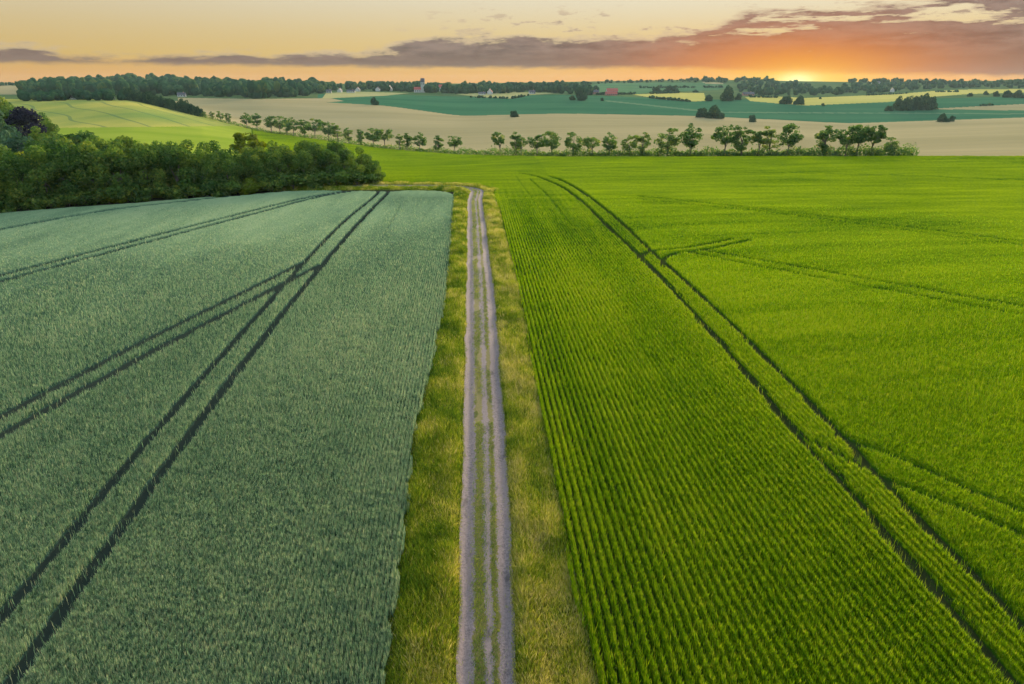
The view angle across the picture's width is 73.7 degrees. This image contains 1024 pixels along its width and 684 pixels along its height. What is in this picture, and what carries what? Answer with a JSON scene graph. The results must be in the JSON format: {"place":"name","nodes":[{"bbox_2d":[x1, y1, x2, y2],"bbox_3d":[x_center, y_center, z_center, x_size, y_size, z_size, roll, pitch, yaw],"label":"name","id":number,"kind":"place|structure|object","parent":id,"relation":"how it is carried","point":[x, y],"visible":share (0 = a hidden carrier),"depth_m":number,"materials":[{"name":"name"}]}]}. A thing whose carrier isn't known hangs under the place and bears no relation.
{"place":"outdoors","nodes":[
{"label":"outdoors","id":0,"kind":"place"},
{"bbox_2d":[1,99,235,127],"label":"hillside field","id":1,"kind":"structure","parent":0,"point":[71,113],"depth_m":482.40,"materials":[{"name":"green plant"}]},
{"bbox_2d":[27,106,340,197],"bbox_3d":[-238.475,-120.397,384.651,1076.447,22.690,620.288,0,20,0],"label":"bright field","id":2,"kind":"structure","parent":0,"point":[221,135],"depth_m":347.36,"materials":[{"name":"green plant"}]},
{"bbox_2d":[0,110,16,144],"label":"willow","id":3,"kind":"object","parent":2,"relation":"on","point":[6,131],"visible":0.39,"depth_m":220.84,"materials":[{"name":"green plant"}]},
{"bbox_2d":[0,96,22,143],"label":"broadleaf tree","id":4,"kind":"object","parent":2,"relation":"on","point":[4,109],"visible":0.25,"depth_m":261.21,"materials":[{"name":"green plant"}]},
{"bbox_2d":[1,131,33,155],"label":"broadleaf tree","id":5,"kind":"object","parent":2,"relation":"on","point":[13,142],"visible":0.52,"depth_m":196.72,"materials":[{"name":"green plant"}]},
{"bbox_2d":[4,106,47,144],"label":"copper beech","id":6,"kind":"object","parent":2,"relation":"on","point":[25,118],"visible":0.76,"depth_m":234.44,"materials":[{"name":"purple plant"}]},
{"bbox_2d":[26,126,48,152],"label":"broadleaf tree","id":7,"kind":"object","parent":2,"relation":"on","point":[36,135],"visible":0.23,"depth_m":219.06,"materials":[{"name":"green plant"}]},
{"bbox_2d":[35,112,59,139],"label":"broadleaf tree","id":8,"kind":"object","parent":2,"relation":"on","point":[50,125],"visible":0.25,"depth_m":246.96,"materials":[{"name":"green plant"}]},
{"bbox_2d":[35,141,74,191],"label":"broadleaf tree","id":9,"kind":"object","parent":2,"relation":"on","point":[50,155],"visible":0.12,"depth_m":123.97,"materials":[{"name":"green plant"}]},
{"bbox_2d":[47,136,77,160],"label":"broadleaf tree","id":10,"kind":"object","parent":2,"relation":"on","point":[70,145],"visible":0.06,"depth_m":130.54,"materials":[{"name":"green plant"}]},
{"bbox_2d":[40,130,100,149],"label":"bush","id":11,"kind":"object","parent":2,"relation":"on","point":[78,137],"visible":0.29,"depth_m":211.88,"materials":[{"name":"green plant"}]},
{"bbox_2d":[77,135,107,148],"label":"broadleaf tree","id":12,"kind":"object","parent":2,"relation":"on","point":[91,138],"visible":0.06,"depth_m":133.41,"materials":[{"name":"green plant"}]},
{"bbox_2d":[104,139,132,176],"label":"broadleaf tree","id":13,"kind":"object","parent":2,"relation":"on","point":[114,142],"visible":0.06,"depth_m":130.07,"materials":[{"name":"green plant"}]},
{"bbox_2d":[106,135,140,173],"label":"broadleaf tree","id":14,"kind":"object","parent":2,"relation":"on","point":[129,142],"visible":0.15,"depth_m":135.37,"materials":[{"name":"green plant"}]},
{"bbox_2d":[127,143,169,184],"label":"broadleaf tree","id":15,"kind":"object","parent":2,"relation":"on","point":[146,145],"visible":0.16,"depth_m":132.70,"materials":[{"name":"green plant"}]},
{"bbox_2d":[156,141,192,192],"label":"broadleaf tree","id":16,"kind":"object","parent":2,"relation":"on","point":[171,146],"visible":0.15,"depth_m":133.61,"materials":[{"name":"green plant"}]},
{"bbox_2d":[159,145,201,194],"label":"broadleaf tree","id":17,"kind":"object","parent":2,"relation":"on","point":[176,157],"visible":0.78,"depth_m":131.31,"materials":[{"name":"green plant"}]},
{"bbox_2d":[188,141,220,178],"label":"broadleaf tree","id":18,"kind":"object","parent":2,"relation":"on","point":[209,157],"visible":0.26,"depth_m":138.92,"materials":[{"name":"green plant"}]},
{"bbox_2d":[213,149,244,192],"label":"broadleaf tree","id":19,"kind":"object","parent":2,"relation":"on","point":[229,167],"visible":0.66,"depth_m":135.69,"materials":[{"name":"green plant"}]},
{"bbox_2d":[229,132,258,153],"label":"lime tree","id":20,"kind":"object","parent":2,"relation":"on","point":[240,139],"visible":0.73,"depth_m":192.43,"materials":[{"name":"green plant"}]},
{"bbox_2d":[246,146,276,174],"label":"broadleaf tree","id":21,"kind":"object","parent":2,"relation":"on","point":[261,152],"visible":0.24,"depth_m":143.47,"materials":[{"name":"green plant"}]},
{"bbox_2d":[304,118,322,137],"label":"tree","id":22,"kind":"object","parent":2,"relation":"on","point":[313,127],"visible":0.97,"depth_m":457.39,"materials":[{"name":"green plant"}]},
{"bbox_2d":[324,139,348,166],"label":"broadleaf tree","id":23,"kind":"object","parent":2,"relation":"on","point":[332,146],"visible":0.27,"depth_m":155.98,"materials":[{"name":"green plant"}]},
{"bbox_2d":[336,147,357,168],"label":"broadleaf tree","id":24,"kind":"object","parent":2,"relation":"on","point":[345,154],"visible":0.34,"depth_m":152.03,"materials":[{"name":"green plant"}]},
{"bbox_2d":[374,129,393,148],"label":"tree","id":25,"kind":"object","parent":2,"relation":"on","point":[379,135],"visible":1,"depth_m":374.01,"materials":[{"name":"green plant"}]},
{"bbox_2d":[525,133,545,155],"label":"tree","id":26,"kind":"object","parent":2,"relation":"on","point":[533,143],"visible":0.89,"depth_m":265.27,"materials":[{"name":"green plant"}]},
{"bbox_2d":[543,131,560,149],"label":"tree","id":27,"kind":"object","parent":2,"relation":"on","point":[554,142],"visible":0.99,"depth_m":256.47,"materials":[{"name":"green plant"}]},
{"bbox_2d":[564,132,582,155],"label":"tree","id":28,"kind":"object","parent":2,"relation":"on","point":[568,143],"visible":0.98,"depth_m":247.93,"materials":[{"name":"green plant"}]},
{"bbox_2d":[582,136,600,154],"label":"tree","id":29,"kind":"object","parent":2,"relation":"on","point":[588,143],"visible":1,"depth_m":243.47,"materials":[{"name":"green plant"}]},
{"bbox_2d":[601,132,617,155],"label":"tree","id":30,"kind":"object","parent":2,"relation":"on","point":[607,140],"visible":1,"depth_m":239.84,"materials":[{"name":"green plant"}]},
{"bbox_2d":[620,135,637,154],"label":"tree","id":31,"kind":"object","parent":2,"relation":"on","point":[633,144],"visible":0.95,"depth_m":235.68,"materials":[{"name":"green plant"}]},
{"bbox_2d":[635,132,651,151],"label":"tree","id":32,"kind":"object","parent":2,"relation":"on","point":[644,142],"visible":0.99,"depth_m":232.88,"materials":[{"name":"green plant"}]},
{"bbox_2d":[653,128,679,155],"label":"tree","id":33,"kind":"object","parent":2,"relation":"on","point":[672,140],"visible":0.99,"depth_m":225.38,"materials":[{"name":"green plant"}]},
{"bbox_2d":[677,123,703,155],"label":"tree","id":34,"kind":"object","parent":2,"relation":"on","point":[689,134],"visible":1,"depth_m":219.71,"materials":[{"name":"green plant"}]},
{"bbox_2d":[732,126,755,155],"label":"tree","id":35,"kind":"object","parent":2,"relation":"on","point":[744,142],"visible":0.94,"depth_m":216.21,"materials":[{"name":"green plant"}]},
{"bbox_2d":[761,126,779,150],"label":"tree","id":36,"kind":"object","parent":2,"relation":"on","point":[770,133],"visible":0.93,"depth_m":217.88,"materials":[{"name":"green plant"}]},
{"bbox_2d":[776,123,803,152],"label":"tree","id":37,"kind":"object","parent":2,"relation":"on","point":[791,140],"visible":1,"depth_m":215.26,"materials":[{"name":"green plant"}]},
{"bbox_2d":[814,125,835,149],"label":"tree","id":38,"kind":"object","parent":2,"relation":"on","point":[823,135],"visible":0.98,"depth_m":215.96,"materials":[{"name":"green plant"}]},
{"bbox_2d":[829,124,866,155],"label":"tree","id":39,"kind":"object","parent":2,"relation":"on","point":[844,140],"visible":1,"depth_m":211.64,"materials":[{"name":"green plant"}]},
{"bbox_2d":[845,125,877,155],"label":"tree","id":40,"kind":"object","parent":2,"relation":"on","point":[871,131],"visible":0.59,"depth_m":211.93,"materials":[{"name":"green plant"}]},
{"bbox_2d":[864,125,887,155],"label":"tree","id":41,"kind":"object","parent":2,"relation":"on","point":[881,134],"visible":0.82,"depth_m":212.50,"materials":[{"name":"green plant"}]},
{"bbox_2d":[0,190,454,683],"bbox_3d":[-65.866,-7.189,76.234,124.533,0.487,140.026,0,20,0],"label":"wheat field","id":42,"kind":"structure","parent":0,"point":[224,202],"depth_m":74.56,"materials":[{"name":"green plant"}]},
{"bbox_2d":[0,199,21,212],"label":"shrub","id":43,"kind":"object","parent":42,"relation":"on","point":[6,206],"visible":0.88,"depth_m":116.56,"materials":[{"name":"green plant"}]},
{"bbox_2d":[0,154,36,209],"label":"broadleaf tree","id":44,"kind":"object","parent":42,"relation":"on","point":[16,191],"visible":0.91,"depth_m":117.42,"materials":[{"name":"green plant"}]},
{"bbox_2d":[17,194,45,209],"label":"shrub","id":45,"kind":"object","parent":42,"relation":"on","point":[30,204],"visible":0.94,"depth_m":118.48,"materials":[{"name":"green plant"}]},
{"bbox_2d":[18,146,62,203],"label":"broadleaf tree","id":46,"kind":"object","parent":42,"relation":"on","point":[39,178],"visible":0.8,"depth_m":119.93,"materials":[{"name":"green plant"}]},
{"bbox_2d":[29,192,64,207],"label":"shrub","id":47,"kind":"object","parent":42,"relation":"on","point":[52,201],"visible":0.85,"depth_m":120.33,"materials":[{"name":"green plant"}]},
{"bbox_2d":[44,145,89,205],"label":"broadleaf tree","id":48,"kind":"object","parent":42,"relation":"on","point":[69,187],"visible":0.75,"depth_m":121.88,"materials":[{"name":"green plant"}]},
{"bbox_2d":[53,191,80,207],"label":"shrub","id":49,"kind":"object","parent":42,"relation":"on","point":[67,198],"visible":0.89,"depth_m":121.55,"materials":[{"name":"green plant"}]},
{"bbox_2d":[66,141,110,202],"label":"broadleaf tree","id":50,"kind":"object","parent":42,"relation":"on","point":[87,159],"visible":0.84,"depth_m":123.42,"materials":[{"name":"green plant"}]},
{"bbox_2d":[75,185,108,204],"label":"shrub","id":51,"kind":"object","parent":42,"relation":"on","point":[90,198],"visible":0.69,"depth_m":123.97,"materials":[{"name":"green plant"}]},
{"bbox_2d":[93,186,130,203],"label":"shrub","id":52,"kind":"object","parent":42,"relation":"on","point":[111,200],"visible":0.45,"depth_m":125.39,"materials":[{"name":"green plant"}]},
{"bbox_2d":[104,145,138,197],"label":"broadleaf tree","id":53,"kind":"object","parent":42,"relation":"on","point":[117,160],"visible":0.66,"depth_m":125.61,"materials":[{"name":"green plant"}]},
{"bbox_2d":[103,178,149,202],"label":"shrub","id":54,"kind":"object","parent":42,"relation":"on","point":[121,190],"visible":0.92,"depth_m":125.49,"materials":[{"name":"green plant"}]},
{"bbox_2d":[129,146,167,198],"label":"broadleaf tree","id":55,"kind":"object","parent":42,"relation":"on","point":[156,175],"visible":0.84,"depth_m":128.25,"materials":[{"name":"green plant"}]},
{"bbox_2d":[130,183,169,201],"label":"shrub","id":56,"kind":"object","parent":42,"relation":"on","point":[158,189],"visible":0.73,"depth_m":128.60,"materials":[{"name":"green plant"}]},
{"bbox_2d":[162,185,187,199],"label":"shrub","id":57,"kind":"object","parent":42,"relation":"on","point":[177,193],"visible":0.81,"depth_m":129.98,"materials":[{"name":"green plant"}]},
{"bbox_2d":[174,178,205,196],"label":"shrub","id":58,"kind":"object","parent":42,"relation":"on","point":[190,186],"visible":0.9,"depth_m":130.86,"materials":[{"name":"green plant"}]},
{"bbox_2d":[186,148,216,194],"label":"broadleaf tree","id":59,"kind":"object","parent":42,"relation":"on","point":[205,171],"visible":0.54,"depth_m":134.09,"materials":[{"name":"green plant"}]},
{"bbox_2d":[197,175,224,197],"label":"shrub","id":60,"kind":"object","parent":42,"relation":"on","point":[209,186],"visible":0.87,"depth_m":132.19,"materials":[{"name":"green plant"}]},
{"bbox_2d":[215,180,240,195],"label":"shrub","id":61,"kind":"object","parent":42,"relation":"on","point":[232,187],"visible":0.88,"depth_m":133.59,"materials":[{"name":"green plant"}]},
{"bbox_2d":[239,177,265,194],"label":"shrub","id":62,"kind":"object","parent":42,"relation":"on","point":[251,185],"visible":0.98,"depth_m":135.68,"materials":[{"name":"green plant"}]},
{"bbox_2d":[291,150,317,180],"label":"broadleaf tree","id":63,"kind":"object","parent":42,"relation":"on","point":[305,161],"visible":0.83,"depth_m":143.31,"materials":[{"name":"green plant"}]},
{"bbox_2d":[326,167,352,185],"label":"shrub","id":64,"kind":"object","parent":42,"relation":"on","point":[338,177],"visible":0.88,"depth_m":145.74,"materials":[{"name":"green plant"}]},
{"bbox_2d":[241,184,470,683],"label":"verge","id":65,"kind":"structure","parent":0,"point":[391,624],"depth_m":33.71,"materials":[{"name":"green plant"}]},
{"bbox_2d":[219,148,250,184],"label":"broadleaf tree","id":66,"kind":"object","parent":65,"relation":"on","point":[242,176],"visible":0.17,"depth_m":141.35,"materials":[{"name":"green plant"}]},
{"bbox_2d":[242,154,266,190],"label":"broadleaf tree","id":67,"kind":"object","parent":65,"relation":"on","point":[256,165],"visible":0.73,"depth_m":138.72,"materials":[{"name":"green plant"}]},
{"bbox_2d":[254,172,287,191],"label":"shrub","id":68,"kind":"object","parent":65,"relation":"on","point":[268,181],"visible":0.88,"depth_m":138.41,"materials":[{"name":"green plant"}]},
{"bbox_2d":[266,150,291,187],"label":"broadleaf tree","id":69,"kind":"object","parent":65,"relation":"on","point":[275,160],"visible":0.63,"depth_m":140.68,"materials":[{"name":"green plant"}]},
{"bbox_2d":[271,172,309,187],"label":"shrub","id":70,"kind":"object","parent":65,"relation":"on","point":[295,179],"visible":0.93,"depth_m":141.10,"materials":[{"name":"green plant"}]},
{"bbox_2d":[302,170,331,189],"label":"shrub","id":71,"kind":"object","parent":65,"relation":"on","point":[318,179],"visible":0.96,"depth_m":143.34,"materials":[{"name":"green plant"}]},
{"bbox_2d":[322,91,404,98],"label":"stubble field","id":72,"kind":"structure","parent":0,"point":[343,94],"depth_m":1084.00,"materials":[{"name":"yellow plant"}]},
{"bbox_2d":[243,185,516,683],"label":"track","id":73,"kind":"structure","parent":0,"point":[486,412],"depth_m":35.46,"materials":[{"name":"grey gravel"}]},
{"bbox_2d":[326,185,511,683],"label":"track grass","id":74,"kind":"structure","parent":0,"point":[484,507],"depth_m":34.93,"materials":[{"name":"green plant"}]},
{"bbox_2d":[242,180,599,683],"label":"verge","id":75,"kind":"structure","parent":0,"point":[546,605],"depth_m":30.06,"materials":[{"name":"green plant"}]},
{"bbox_2d":[236,146,252,177],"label":"broadleaf tree","id":76,"kind":"object","parent":75,"relation":"on","point":[243,158],"visible":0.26,"depth_m":147.27,"materials":[{"name":"green plant"}]},
{"bbox_2d":[274,144,299,173],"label":"broadleaf tree","id":77,"kind":"object","parent":75,"relation":"on","point":[289,155],"visible":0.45,"depth_m":145.72,"materials":[{"name":"green plant"}]},
{"bbox_2d":[303,141,329,173],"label":"broadleaf tree","id":78,"kind":"object","parent":75,"relation":"on","point":[314,150],"visible":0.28,"depth_m":148.44,"materials":[{"name":"green plant"}]},
{"bbox_2d":[314,148,342,184],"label":"broadleaf tree","id":79,"kind":"object","parent":75,"relation":"on","point":[326,157],"visible":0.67,"depth_m":146.47,"materials":[{"name":"green plant"}]},
{"bbox_2d":[343,154,364,182],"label":"broadleaf tree","id":80,"kind":"object","parent":75,"relation":"on","point":[351,166],"visible":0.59,"depth_m":149.99,"materials":[{"name":"green plant"}]},
{"bbox_2d":[344,171,368,184],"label":"shrub","id":81,"kind":"object","parent":75,"relation":"on","point":[359,177],"visible":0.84,"depth_m":148.46,"materials":[{"name":"green plant"}]},
{"bbox_2d":[458,92,552,97],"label":"ripe field","id":82,"kind":"structure","parent":0,"point":[506,94],"depth_m":1148.15,"materials":[{"name":"yellow plant"}]},
{"bbox_2d":[0,80,1023,100],"bbox_3d":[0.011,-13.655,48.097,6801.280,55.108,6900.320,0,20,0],"label":"ground","id":83,"kind":"structure","parent":0,"point":[715,94],"depth_m":1304.53,"materials":[{"name":"green plant"}]},
{"bbox_2d":[16,88,127,100],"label":"hedgerow","id":84,"kind":"object","parent":83,"relation":"on","point":[100,94],"visible":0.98,"depth_m":611.98,"materials":[{"name":"green plant"}]},
{"bbox_2d":[15,73,326,98],"bbox_3d":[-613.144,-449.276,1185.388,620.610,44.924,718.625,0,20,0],"label":"woodland","id":85,"kind":"object","parent":83,"relation":"on","point":[213,85],"visible":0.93,"depth_m":955.45,"materials":[{"name":"green plant"}]},
{"bbox_2d":[0,76,769,85],"bbox_3d":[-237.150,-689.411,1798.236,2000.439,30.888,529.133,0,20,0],"label":"skyline trees","id":86,"kind":"object","parent":83,"relation":"on","point":[718,79],"visible":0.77,"depth_m":1819.84,"materials":[{"name":"green plant"}]},
{"bbox_2d":[326,80,513,93],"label":"village trees","id":87,"kind":"object","parent":83,"relation":"on","point":[464,87],"visible":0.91,"depth_m":1240.71,"materials":[{"name":"green plant"}]},
{"bbox_2d":[510,80,598,94],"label":"woodland","id":88,"kind":"object","parent":83,"relation":"on","point":[560,87],"visible":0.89,"depth_m":1218.02,"materials":[{"name":"green plant"}]},
{"bbox_2d":[470,85,993,105],"bbox_3d":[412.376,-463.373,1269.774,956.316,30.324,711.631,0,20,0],"label":"hedgerow","id":89,"kind":"object","parent":83,"relation":"on","point":[667,98],"visible":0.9,"depth_m":1168.11,"materials":[{"name":"green plant"}]},
{"bbox_2d":[737,78,844,94],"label":"woodland","id":90,"kind":"object","parent":83,"relation":"on","point":[787,86],"visible":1,"depth_m":1407.91,"materials":[{"name":"green plant"}]},
{"bbox_2d":[841,78,1023,92],"bbox_3d":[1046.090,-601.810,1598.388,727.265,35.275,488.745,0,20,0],"label":"woodland","id":91,"kind":"object","parent":83,"relation":"on","point":[878,87],"visible":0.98,"depth_m":1575.52,"materials":[{"name":"green plant"}]},
{"bbox_2d":[848,77,1023,82],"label":"skyline trees","id":92,"kind":"object","parent":83,"relation":"on","point":[864,80],"visible":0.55,"depth_m":1898.88,"materials":[{"name":"green plant"}]},
{"bbox_2d":[0,0,1023,83],"label":"sky","id":93,"kind":"structure","parent":0,"point":[338,41],"materials":[{"name":"orange"}]},
{"bbox_2d":[175,98,1023,155],"bbox_3d":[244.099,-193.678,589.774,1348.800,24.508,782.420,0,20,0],"label":"beige field","id":94,"kind":"structure","parent":0,"point":[989,137],"depth_m":605.31,"materials":[{"name":"beige plant"}]},
{"bbox_2d":[189,113,919,156],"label":"undergrowth","id":95,"kind":"object","parent":94,"relation":"on","point":[658,152],"visible":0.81,"depth_m":227.57,"materials":[{"name":"green plant"}]},
{"bbox_2d":[705,105,724,118],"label":"bush","id":96,"kind":"object","parent":94,"relation":"on","point":[714,111],"visible":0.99,"depth_m":733.17,"materials":[{"name":"green plant"}]},
{"bbox_2d":[711,124,740,150],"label":"tree","id":97,"kind":"object","parent":94,"relation":"on","point":[720,135],"visible":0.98,"depth_m":216.31,"materials":[{"name":"green plant"}]},
{"bbox_2d":[252,129,1023,683],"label":"barley field","id":98,"kind":"structure","parent":0,"point":[990,189],"depth_m":77.12,"materials":[{"name":"green plant"}]},
{"bbox_2d":[494,194,1023,683],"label":"barley plants","id":99,"kind":"object","parent":98,"relation":"on","point":[1002,576],"visible":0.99,"depth_m":38.90,"materials":[{"name":"green plant"}]},
{"bbox_2d":[565,82,726,93],"bbox_3d":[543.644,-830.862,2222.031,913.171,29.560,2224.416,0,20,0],"label":"meadow","id":100,"kind":"structure","parent":0,"point":[626,87],"depth_m":1598.46,"materials":[{"name":"green plant"}]},
{"bbox_2d":[633,93,704,100],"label":"yellow field","id":101,"kind":"structure","parent":0,"point":[695,96],"depth_m":1167.00,"materials":[{"name":"yellow plant"}]},
{"bbox_2d":[318,94,1023,122],"bbox_3d":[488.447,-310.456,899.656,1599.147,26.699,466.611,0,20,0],"label":"teal field","id":102,"kind":"structure","parent":0,"point":[529,104],"depth_m":897.50,"materials":[{"name":"teal plant"}]},
{"bbox_2d":[720,85,733,100],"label":"tree","id":103,"kind":"object","parent":102,"relation":"on","point":[727,93],"visible":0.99,"depth_m":1011.31,"materials":[{"name":"green plant"}]},
{"bbox_2d":[605,100,1023,113],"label":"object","id":104,"kind":"structure","parent":0,"point":[800,112],"depth_m":868.87,"materials":[{"name":"green plant"}]},
{"bbox_2d":[746,89,1023,105],"bbox_3d":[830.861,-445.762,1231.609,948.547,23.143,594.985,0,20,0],"label":"yellow field","id":105,"kind":"structure","parent":0,"point":[851,99],"depth_m":1132.17,"materials":[{"name":"yellow plant"}]},
{"bbox_2d":[939,104,1023,109],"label":"pale field","id":106,"kind":"structure","parent":0,"point":[1010,107],"depth_m":917.48,"materials":[{"name":"plant"}]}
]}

